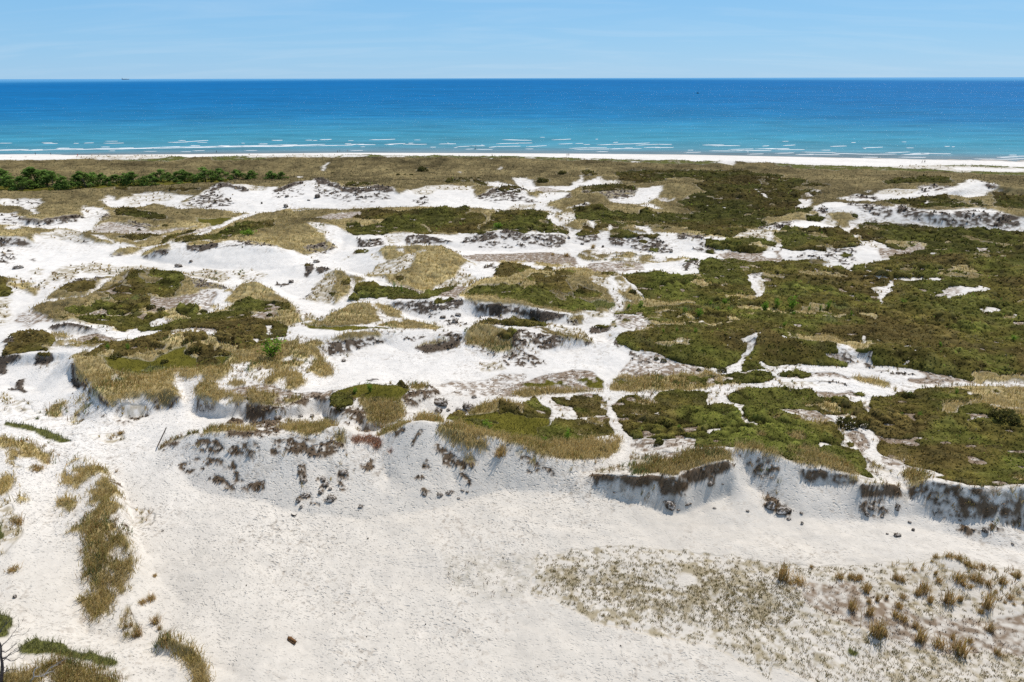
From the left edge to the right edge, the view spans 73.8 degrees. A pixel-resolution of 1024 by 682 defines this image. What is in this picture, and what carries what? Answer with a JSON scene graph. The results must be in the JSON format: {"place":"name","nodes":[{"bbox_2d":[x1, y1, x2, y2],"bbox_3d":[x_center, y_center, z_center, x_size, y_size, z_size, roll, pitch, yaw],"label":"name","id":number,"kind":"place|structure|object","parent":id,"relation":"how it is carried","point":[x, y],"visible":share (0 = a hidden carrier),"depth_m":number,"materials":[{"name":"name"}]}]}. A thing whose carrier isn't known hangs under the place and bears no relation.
{"place":"outdoors","nodes":[
{"label":"outdoors","id":0,"kind":"place"},
{"bbox_2d":[0,154,1022,665],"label":"green grass","id":1,"kind":"structure","parent":0,"point":[98,652],"depth_m":87.76,"materials":[{"name":"plant"}]},
{"bbox_2d":[0,153,1023,681],"bbox_3d":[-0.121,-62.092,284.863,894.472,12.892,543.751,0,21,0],"label":"ground","id":2,"kind":"structure","parent":0,"point":[392,553],"depth_m":76.91,"materials":[{"name":"sand"}]},
{"bbox_2d":[0,168,11,179],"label":"tree","id":3,"kind":"object","parent":2,"relation":"on","point":[3,172],"visible":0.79,"depth_m":302.27,"materials":[{"name":"green plant"}]},
{"bbox_2d":[0,175,18,188],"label":"tree","id":4,"kind":"object","parent":2,"relation":"on","point":[4,184],"visible":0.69,"depth_m":289.50,"materials":[{"name":"green plant"}]},
{"bbox_2d":[3,561,25,573],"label":"marram tuft","id":5,"kind":"object","parent":2,"relation":"on","point":[14,569],"visible":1,"depth_m":60.73,"materials":[{"name":"plant"}]},
{"bbox_2d":[0,615,29,681],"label":"dead tree","id":6,"kind":"object","parent":2,"relation":"on","point":[2,670],"visible":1,"depth_m":46.74,"materials":[{"name":"wood"}]},
{"bbox_2d":[6,509,26,524],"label":"marram tuft","id":7,"kind":"object","parent":2,"relation":"on","point":[18,520],"visible":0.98,"depth_m":67.30,"materials":[{"name":"plant"}]},
{"bbox_2d":[8,176,31,190],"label":"tree","id":8,"kind":"object","parent":2,"relation":"on","point":[17,179],"visible":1,"depth_m":285.20,"materials":[{"name":"green plant"}]},
{"bbox_2d":[20,177,34,188],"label":"tree","id":9,"kind":"object","parent":2,"relation":"on","point":[30,184],"visible":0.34,"depth_m":292.15,"materials":[{"name":"green plant"}]},
{"bbox_2d":[20,166,55,185],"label":"tree","id":10,"kind":"object","parent":2,"relation":"on","point":[32,171],"visible":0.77,"depth_m":295.44,"materials":[{"name":"green plant"}]},
{"bbox_2d":[29,461,50,471],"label":"marram tuft","id":11,"kind":"object","parent":2,"relation":"on","point":[40,467],"visible":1,"depth_m":77.59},
{"bbox_2d":[34,169,59,187],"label":"tree","id":12,"kind":"object","parent":2,"relation":"on","point":[39,174],"visible":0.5,"depth_m":297.74,"materials":[{"name":"green plant"}]},
{"bbox_2d":[30,658,64,681],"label":"dead tree","id":13,"kind":"object","parent":2,"relation":"on","point":[43,674],"visible":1,"depth_m":48.12,"materials":[{"name":"wood"}]},
{"bbox_2d":[38,170,71,190],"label":"tree","id":14,"kind":"object","parent":2,"relation":"on","point":[48,176],"visible":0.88,"depth_m":284.77,"materials":[{"name":"green plant"}]},
{"bbox_2d":[55,176,77,189],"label":"tree","id":15,"kind":"object","parent":2,"relation":"on","point":[63,178],"visible":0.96,"depth_m":285.94,"materials":[{"name":"green plant"}]},
{"bbox_2d":[67,171,97,187],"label":"tree","id":16,"kind":"object","parent":2,"relation":"on","point":[78,176],"visible":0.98,"depth_m":293.14,"materials":[{"name":"green plant"}]},
{"bbox_2d":[78,172,99,186],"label":"tree","id":17,"kind":"object","parent":2,"relation":"on","point":[90,180],"visible":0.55,"depth_m":299.73,"materials":[{"name":"green plant"}]},
{"bbox_2d":[94,173,107,185],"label":"tree","id":18,"kind":"object","parent":2,"relation":"on","point":[101,176],"visible":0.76,"depth_m":301.82,"materials":[{"name":"green plant"}]},
{"bbox_2d":[102,177,113,185],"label":"tree","id":19,"kind":"object","parent":2,"relation":"on","point":[104,182],"visible":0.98,"depth_m":298.83,"materials":[{"name":"green plant"}]},
{"bbox_2d":[105,174,123,185],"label":"tree","id":20,"kind":"object","parent":2,"relation":"on","point":[114,177],"visible":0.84,"depth_m":301.20,"materials":[{"name":"green plant"}]},
{"bbox_2d":[108,352,123,359],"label":"heather bush","id":21,"kind":"object","parent":2,"relation":"on","point":[114,355],"visible":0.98,"depth_m":105.47,"materials":[{"name":"green plant"}]},
{"bbox_2d":[115,173,132,185],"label":"tree","id":22,"kind":"object","parent":2,"relation":"on","point":[123,176],"visible":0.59,"depth_m":302.24,"materials":[{"name":"green plant"}]},
{"bbox_2d":[122,171,140,184],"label":"tree","id":23,"kind":"object","parent":2,"relation":"on","point":[129,175],"visible":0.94,"depth_m":299.23,"materials":[{"name":"green plant"}]},
{"bbox_2d":[131,623,143,638],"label":"marram tuft","id":24,"kind":"object","parent":2,"relation":"on","point":[137,633],"visible":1,"depth_m":56.16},
{"bbox_2d":[135,176,148,185],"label":"tree","id":25,"kind":"object","parent":2,"relation":"on","point":[143,178],"visible":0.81,"depth_m":301.97,"materials":[{"name":"green plant"}]},
{"bbox_2d":[138,596,147,604],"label":"marram tuft","id":26,"kind":"object","parent":2,"relation":"on","point":[142,602],"visible":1,"depth_m":59.94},
{"bbox_2d":[143,589,155,603],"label":"marram tuft","id":27,"kind":"object","parent":2,"relation":"on","point":[152,598],"visible":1,"depth_m":60.39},
{"bbox_2d":[139,174,160,185],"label":"tree","id":28,"kind":"object","parent":2,"relation":"on","point":[151,177],"visible":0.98,"depth_m":300.55,"materials":[{"name":"green plant"}]},
{"bbox_2d":[146,304,155,309],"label":"heather bush","id":29,"kind":"object","parent":2,"relation":"on","point":[149,306],"visible":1,"depth_m":133.96,"materials":[{"name":"green plant"}]},
{"bbox_2d":[148,612,163,624],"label":"marram tuft","id":30,"kind":"object","parent":2,"relation":"on","point":[154,619],"visible":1,"depth_m":57.77,"materials":[{"name":"plant"}]},
{"bbox_2d":[150,169,169,181],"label":"tree","id":31,"kind":"object","parent":2,"relation":"on","point":[159,172],"visible":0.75,"depth_m":314.73,"materials":[{"name":"green plant"}]},
{"bbox_2d":[164,172,173,181],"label":"tree","id":32,"kind":"object","parent":2,"relation":"on","point":[168,174],"visible":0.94,"depth_m":316.87,"materials":[{"name":"green plant"}]},
{"bbox_2d":[173,169,192,180],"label":"tree","id":33,"kind":"object","parent":2,"relation":"on","point":[181,172],"visible":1,"depth_m":313.07,"materials":[{"name":"green plant"}]},
{"bbox_2d":[188,345,200,353],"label":"heather bush","id":34,"kind":"object","parent":2,"relation":"on","point":[194,348],"visible":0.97,"depth_m":109.01,"materials":[{"name":"green plant"}]},
{"bbox_2d":[191,174,204,182],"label":"tree","id":35,"kind":"object","parent":2,"relation":"on","point":[193,176],"visible":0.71,"depth_m":310.65,"materials":[{"name":"green plant"}]},
{"bbox_2d":[195,167,217,181],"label":"tree","id":36,"kind":"object","parent":2,"relation":"on","point":[201,175],"visible":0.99,"depth_m":311.41,"materials":[{"name":"green plant"}]},
{"bbox_2d":[214,168,229,180],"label":"tree","id":37,"kind":"object","parent":2,"relation":"on","point":[219,171],"visible":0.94,"depth_m":316.88,"materials":[{"name":"green plant"}]},
{"bbox_2d":[230,169,240,177],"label":"tree","id":38,"kind":"object","parent":2,"relation":"on","point":[236,172],"visible":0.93,"depth_m":322.30,"materials":[{"name":"green plant"}]},
{"bbox_2d":[241,229,256,234],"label":"sapling","id":39,"kind":"object","parent":2,"relation":"on","point":[246,232],"visible":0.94,"depth_m":187.35,"materials":[{"name":"green plant"}]},
{"bbox_2d":[246,170,257,178],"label":"tree","id":40,"kind":"object","parent":2,"relation":"on","point":[251,175],"visible":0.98,"depth_m":321.61,"materials":[{"name":"green plant"}]},
{"bbox_2d":[264,171,277,179],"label":"tree","id":41,"kind":"object","parent":2,"relation":"on","point":[275,174],"visible":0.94,"depth_m":314.75,"materials":[{"name":"green plant"}]},
{"bbox_2d":[257,334,285,357],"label":"sapling","id":42,"kind":"object","parent":2,"relation":"on","point":[269,350],"visible":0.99,"depth_m":105.58,"materials":[{"name":"green plant"}]},
{"bbox_2d":[276,172,289,179],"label":"tree","id":43,"kind":"object","parent":2,"relation":"on","point":[280,175],"visible":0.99,"depth_m":313.85,"materials":[{"name":"green plant"}]},
{"bbox_2d":[287,635,296,644],"bbox_3d":[-18.231,24.849,56.696,1.196,0.335,0.515,14,25,32],"label":"driftwood log","id":44,"kind":"object","parent":2,"relation":"on","point":[291,640],"visible":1,"depth_m":56.62,"materials":[{"name":"brown wood"}]},
{"bbox_2d":[326,494,336,501],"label":"turf clod","id":45,"kind":"object","parent":2,"relation":"on","point":[330,498],"visible":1,"depth_m":74.18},
{"bbox_2d":[336,404,345,410],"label":"heather bush","id":46,"kind":"object","parent":2,"relation":"on","point":[339,406],"visible":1,"depth_m":89.98,"materials":[{"name":"green plant"}]},
{"bbox_2d":[339,470,347,474],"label":"turf clod","id":47,"kind":"object","parent":2,"relation":"on","point":[343,472],"visible":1,"depth_m":76.93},
{"bbox_2d":[417,166,428,171],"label":"heather bush","id":48,"kind":"object","parent":2,"relation":"on","point":[421,169],"visible":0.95,"depth_m":343.09,"materials":[{"name":"green plant"}]},
{"bbox_2d":[434,406,442,412],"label":"turf clod","id":49,"kind":"object","parent":2,"relation":"on","point":[439,410],"visible":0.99,"depth_m":93.56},
{"bbox_2d":[434,396,447,405],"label":"turf clod","id":50,"kind":"object","parent":2,"relation":"on","point":[440,402],"visible":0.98,"depth_m":94.56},
{"bbox_2d":[462,401,473,410],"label":"turf clod","id":51,"kind":"object","parent":2,"relation":"on","point":[466,406],"visible":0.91,"depth_m":93.54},
{"bbox_2d":[482,419,492,428],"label":"sapling","id":52,"kind":"object","parent":2,"relation":"on","point":[486,423],"visible":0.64,"depth_m":83.52,"materials":[{"name":"green plant"}]},
{"bbox_2d":[493,444,504,458],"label":"marram tuft","id":53,"kind":"object","parent":2,"relation":"on","point":[499,453],"visible":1,"depth_m":78.74,"materials":[{"name":"plant"}]},
{"bbox_2d":[0,155,1023,681],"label":"marram grass","id":54,"kind":"structure","parent":2,"relation":"on","point":[324,423],"depth_m":94.83,"materials":[{"name":"plant"}]},
{"bbox_2d":[0,169,1023,485],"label":"heather","id":55,"kind":"object","parent":2,"relation":"on","point":[956,325],"visible":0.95,"depth_m":127.89,"materials":[{"name":"green plant"}]},
{"bbox_2d":[0,177,1023,674],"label":"turf debris","id":56,"kind":"object","parent":2,"relation":"on","point":[370,441],"visible":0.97,"depth_m":109.43,"materials":[{"name":"plant"}]},
{"bbox_2d":[537,177,547,182],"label":"heather bush","id":57,"kind":"object","parent":2,"relation":"on","point":[541,180],"visible":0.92,"depth_m":295.82,"materials":[{"name":"green plant"}]},
{"bbox_2d":[654,440,662,446],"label":"heather bush","id":58,"kind":"object","parent":2,"relation":"on","point":[657,443],"visible":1,"depth_m":83.13,"materials":[{"name":"green plant"}]},
{"bbox_2d":[665,501,675,510],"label":"turf clod","id":59,"kind":"object","parent":2,"relation":"on","point":[669,505],"visible":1,"depth_m":73.52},
{"bbox_2d":[695,308,703,316],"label":"sapling","id":60,"kind":"object","parent":2,"relation":"on","point":[698,312],"visible":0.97,"depth_m":127.22,"materials":[{"name":"green plant"}]},
{"bbox_2d":[717,366,726,372],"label":"heather bush","id":61,"kind":"object","parent":2,"relation":"on","point":[721,368],"visible":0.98,"depth_m":107.05,"materials":[{"name":"green plant"}]},
{"bbox_2d":[766,498,775,509],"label":"turf clod","id":62,"kind":"object","parent":2,"relation":"on","point":[771,504],"visible":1,"depth_m":73.61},
{"bbox_2d":[774,298,782,307],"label":"sapling","id":63,"kind":"object","parent":2,"relation":"on","point":[777,304],"visible":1,"depth_m":132.70,"materials":[{"name":"green plant"}]},
{"bbox_2d":[776,503,791,513],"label":"turf clod","id":64,"kind":"object","parent":2,"relation":"on","point":[781,509],"visible":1,"depth_m":73.20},
{"bbox_2d":[774,559,797,581],"bbox_3d":[25.277,21.319,63.268,2.482,2.267,1.891,-7,22,-17],"label":"marram tuft","id":65,"kind":"object","parent":2,"relation":"on","point":[782,575],"visible":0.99,"depth_m":63.30,"materials":[{"name":"plant"}]},
{"bbox_2d":[787,295,798,308],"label":"sapling","id":66,"kind":"object","parent":2,"relation":"on","point":[791,303],"visible":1,"depth_m":131.99,"materials":[{"name":"green plant"}]},
{"bbox_2d":[790,571,814,588],"bbox_3d":[26.444,22.055,62.880,2.280,0.789,2.887,-10,23,-23],"label":"marram tuft","id":67,"kind":"object","parent":2,"relation":"on","point":[796,578],"visible":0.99,"depth_m":62.95,"materials":[{"name":"plant"}]},
{"bbox_2d":[829,568,844,581],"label":"marram tuft","id":68,"kind":"object","parent":2,"relation":"on","point":[841,576],"visible":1,"depth_m":63.47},
{"bbox_2d":[835,416,858,430],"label":"heather bush","id":69,"kind":"object","parent":2,"relation":"on","point":[846,420],"visible":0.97,"depth_m":88.94,"materials":[{"name":"green plant"}]},
{"bbox_2d":[848,596,859,612],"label":"marram tuft","id":70,"kind":"object","parent":2,"relation":"on","point":[852,605],"visible":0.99,"depth_m":59.70,"materials":[{"name":"plant"}]},
{"bbox_2d":[858,571,864,579],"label":"marram tuft","id":71,"kind":"object","parent":2,"relation":"on","point":[861,577],"visible":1,"depth_m":63.22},
{"bbox_2d":[857,420,869,428],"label":"heather bush","id":72,"kind":"object","parent":2,"relation":"on","point":[864,424],"visible":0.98,"depth_m":89.15,"materials":[{"name":"green plant"}]},
{"bbox_2d":[861,581,873,593],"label":"marram tuft","id":73,"kind":"object","parent":2,"relation":"on","point":[866,588],"visible":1,"depth_m":61.71,"materials":[{"name":"plant"}]},
{"bbox_2d":[863,603,876,617],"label":"marram tuft","id":74,"kind":"object","parent":2,"relation":"on","point":[869,611],"visible":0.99,"depth_m":58.86,"materials":[{"name":"plant"}]},
{"bbox_2d":[859,606,890,643],"bbox_3d":[30.345,23.708,57.002,2.623,2.028,2.356,8,22,20],"label":"marram tuft","id":75,"kind":"object","parent":2,"relation":"on","point":[879,632],"visible":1,"depth_m":56.68,"materials":[{"name":"plant"}]},
{"bbox_2d":[892,572,901,581],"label":"marram tuft","id":76,"kind":"object","parent":2,"relation":"on","point":[895,577],"visible":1,"depth_m":63.19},
{"bbox_2d":[891,609,903,620],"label":"marram tuft","id":77,"kind":"object","parent":2,"relation":"on","point":[895,613],"visible":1,"depth_m":58.76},
{"bbox_2d":[890,570,907,582],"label":"marram tuft","id":78,"kind":"object","parent":2,"relation":"on","point":[901,579],"visible":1,"depth_m":63.09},
{"bbox_2d":[894,599,904,609],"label":"marram tuft","id":79,"kind":"object","parent":2,"relation":"on","point":[900,605],"visible":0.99,"depth_m":59.96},
{"bbox_2d":[898,591,907,600],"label":"marram tuft","id":80,"kind":"object","parent":2,"relation":"on","point":[903,596],"visible":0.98,"depth_m":61.04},
{"bbox_2d":[897,611,912,623],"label":"marram tuft","id":81,"kind":"object","parent":2,"relation":"on","point":[904,618],"visible":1,"depth_m":58.47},
{"bbox_2d":[900,391,915,398],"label":"heather bush","id":82,"kind":"object","parent":2,"relation":"on","point":[910,395],"visible":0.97,"depth_m":97.48,"materials":[{"name":"green plant"}]},
{"bbox_2d":[909,620,921,630],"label":"marram tuft","id":83,"kind":"object","parent":2,"relation":"on","point":[916,625],"visible":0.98,"depth_m":57.95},
{"bbox_2d":[913,585,922,596],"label":"marram tuft","id":84,"kind":"object","parent":2,"relation":"on","point":[918,592],"visible":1,"depth_m":61.34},
{"bbox_2d":[915,626,931,643],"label":"marram tuft","id":85,"kind":"object","parent":2,"relation":"on","point":[920,637],"visible":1,"depth_m":56.59,"materials":[{"name":"plant"}]},
{"bbox_2d":[916,574,933,596],"bbox_3d":[37.360,22.027,61.631,1.552,1.592,2.115,4,21,10],"label":"marram tuft","id":86,"kind":"object","parent":2,"relation":"on","point":[925,587],"visible":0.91,"depth_m":61.59,"materials":[{"name":"plant"}]},
{"bbox_2d":[926,593,935,603],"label":"marram tuft","id":87,"kind":"object","parent":2,"relation":"on","point":[930,599],"visible":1,"depth_m":60.48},
{"bbox_2d":[935,575,943,583],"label":"marram tuft","id":88,"kind":"object","parent":2,"relation":"on","point":[939,580],"visible":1,"depth_m":62.74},
{"bbox_2d":[928,631,956,651],"bbox_3d":[35.235,24.788,56.130,2.031,0.989,2.572,-8,22,-19],"label":"marram tuft","id":89,"kind":"object","parent":2,"relation":"on","point":[938,641],"visible":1,"depth_m":56.18,"materials":[{"name":"plant"}]},
{"bbox_2d":[940,585,961,607],"bbox_3d":[38.798,22.556,60.389,2.363,1.638,1.800,-10,23,-24],"label":"marram tuft","id":90,"kind":"object","parent":2,"relation":"on","point":[948,597],"visible":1,"depth_m":60.40,"materials":[{"name":"plant"}]},
{"bbox_2d":[943,551,958,559],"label":"marram tuft","id":91,"kind":"object","parent":2,"relation":"on","point":[951,554],"visible":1,"depth_m":65.03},
{"bbox_2d":[953,551,965,559],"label":"marram tuft","id":92,"kind":"object","parent":2,"relation":"on","point":[960,557],"visible":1,"depth_m":64.73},
{"bbox_2d":[947,635,975,659],"bbox_3d":[36.614,24.695,55.340,2.317,1.823,2.069,4,22,12],"label":"marram tuft","id":93,"kind":"object","parent":2,"relation":"on","point":[961,649],"visible":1,"depth_m":55.39,"materials":[{"name":"plant"}]},
{"bbox_2d":[957,592,965,603],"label":"marram tuft","id":94,"kind":"object","parent":2,"relation":"on","point":[961,599],"visible":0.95,"depth_m":60.68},
{"bbox_2d":[953,571,972,586],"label":"marram tuft","id":95,"kind":"object","parent":2,"relation":"on","point":[958,577],"visible":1,"depth_m":62.49,"materials":[{"name":"plant"}]},
{"bbox_2d":[964,559,973,567],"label":"marram tuft","id":96,"kind":"object","parent":2,"relation":"on","point":[968,564],"visible":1,"depth_m":64.06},
{"bbox_2d":[967,571,979,582],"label":"marram tuft","id":97,"kind":"object","parent":2,"relation":"on","point":[973,576],"visible":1,"depth_m":62.61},
{"bbox_2d":[975,571,987,585],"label":"marram tuft","id":98,"kind":"object","parent":2,"relation":"on","point":[981,578],"visible":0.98,"depth_m":62.19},
{"bbox_2d":[976,606,987,614],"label":"marram tuft","id":99,"kind":"object","parent":2,"relation":"on","point":[980,610],"visible":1,"depth_m":59.41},
{"bbox_2d":[982,526,989,532],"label":"turf clod","id":100,"kind":"object","parent":2,"relation":"on","point":[985,529],"visible":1,"depth_m":69.31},
{"bbox_2d":[978,619,997,632],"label":"marram tuft","id":101,"kind":"object","parent":2,"relation":"on","point":[990,627],"visible":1,"depth_m":57.57,"materials":[{"name":"plant"}]},
{"bbox_2d":[985,578,993,585],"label":"marram tuft","id":102,"kind":"object","parent":2,"relation":"on","point":[988,583],"visible":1,"depth_m":62.03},
{"bbox_2d":[982,588,999,611],"bbox_3d":[41.794,22.576,59.660,1.941,2.104,1.424,-12,24,-29],"label":"marram tuft","id":103,"kind":"object","parent":2,"relation":"on","point":[987,604],"visible":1,"depth_m":59.62,"materials":[{"name":"plant"}]},
{"bbox_2d":[993,645,1008,658],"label":"marram tuft","id":104,"kind":"object","parent":2,"relation":"on","point":[996,652],"visible":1,"depth_m":55.31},
{"bbox_2d":[997,573,1012,585],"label":"marram tuft","id":105,"kind":"object","parent":2,"relation":"on","point":[1003,580],"visible":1,"depth_m":62.32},
{"bbox_2d":[987,406,1023,426],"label":"heather bush","id":106,"kind":"object","parent":2,"relation":"on","point":[1013,416],"visible":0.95,"depth_m":88.25,"materials":[{"name":"green plant"}]},
{"bbox_2d":[1005,589,1016,601],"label":"marram tuft","id":107,"kind":"object","parent":2,"relation":"on","point":[1008,597],"visible":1,"depth_m":60.59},
{"bbox_2d":[1007,566,1021,578],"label":"marram tuft","id":108,"kind":"object","parent":2,"relation":"on","point":[1019,575],"visible":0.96,"depth_m":63.02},
{"bbox_2d":[0,77,1023,160],"bbox_3d":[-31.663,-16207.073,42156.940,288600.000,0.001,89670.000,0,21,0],"label":"water","id":109,"kind":"structure","parent":0,"point":[971,118],"depth_m":918.51,"materials":[{"name":"liquid"}]},
{"bbox_2d":[0,139,1023,159],"bbox_3d":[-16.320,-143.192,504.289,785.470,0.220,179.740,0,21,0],"label":"surf foam","id":110,"kind":"object","parent":109,"relation":"on","point":[465,146],"visible":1,"depth_m":499.81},
{"bbox_2d":[0,154,1023,681],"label":"sparse grass","id":111,"kind":"structure","parent":0,"point":[660,604],"depth_m":63.80,"materials":[{"name":"plant"}]},
{"bbox_2d":[0,0,1023,78],"label":"sky","id":112,"kind":"structure","parent":0,"point":[40,39],"materials":[{"name":"blue"}]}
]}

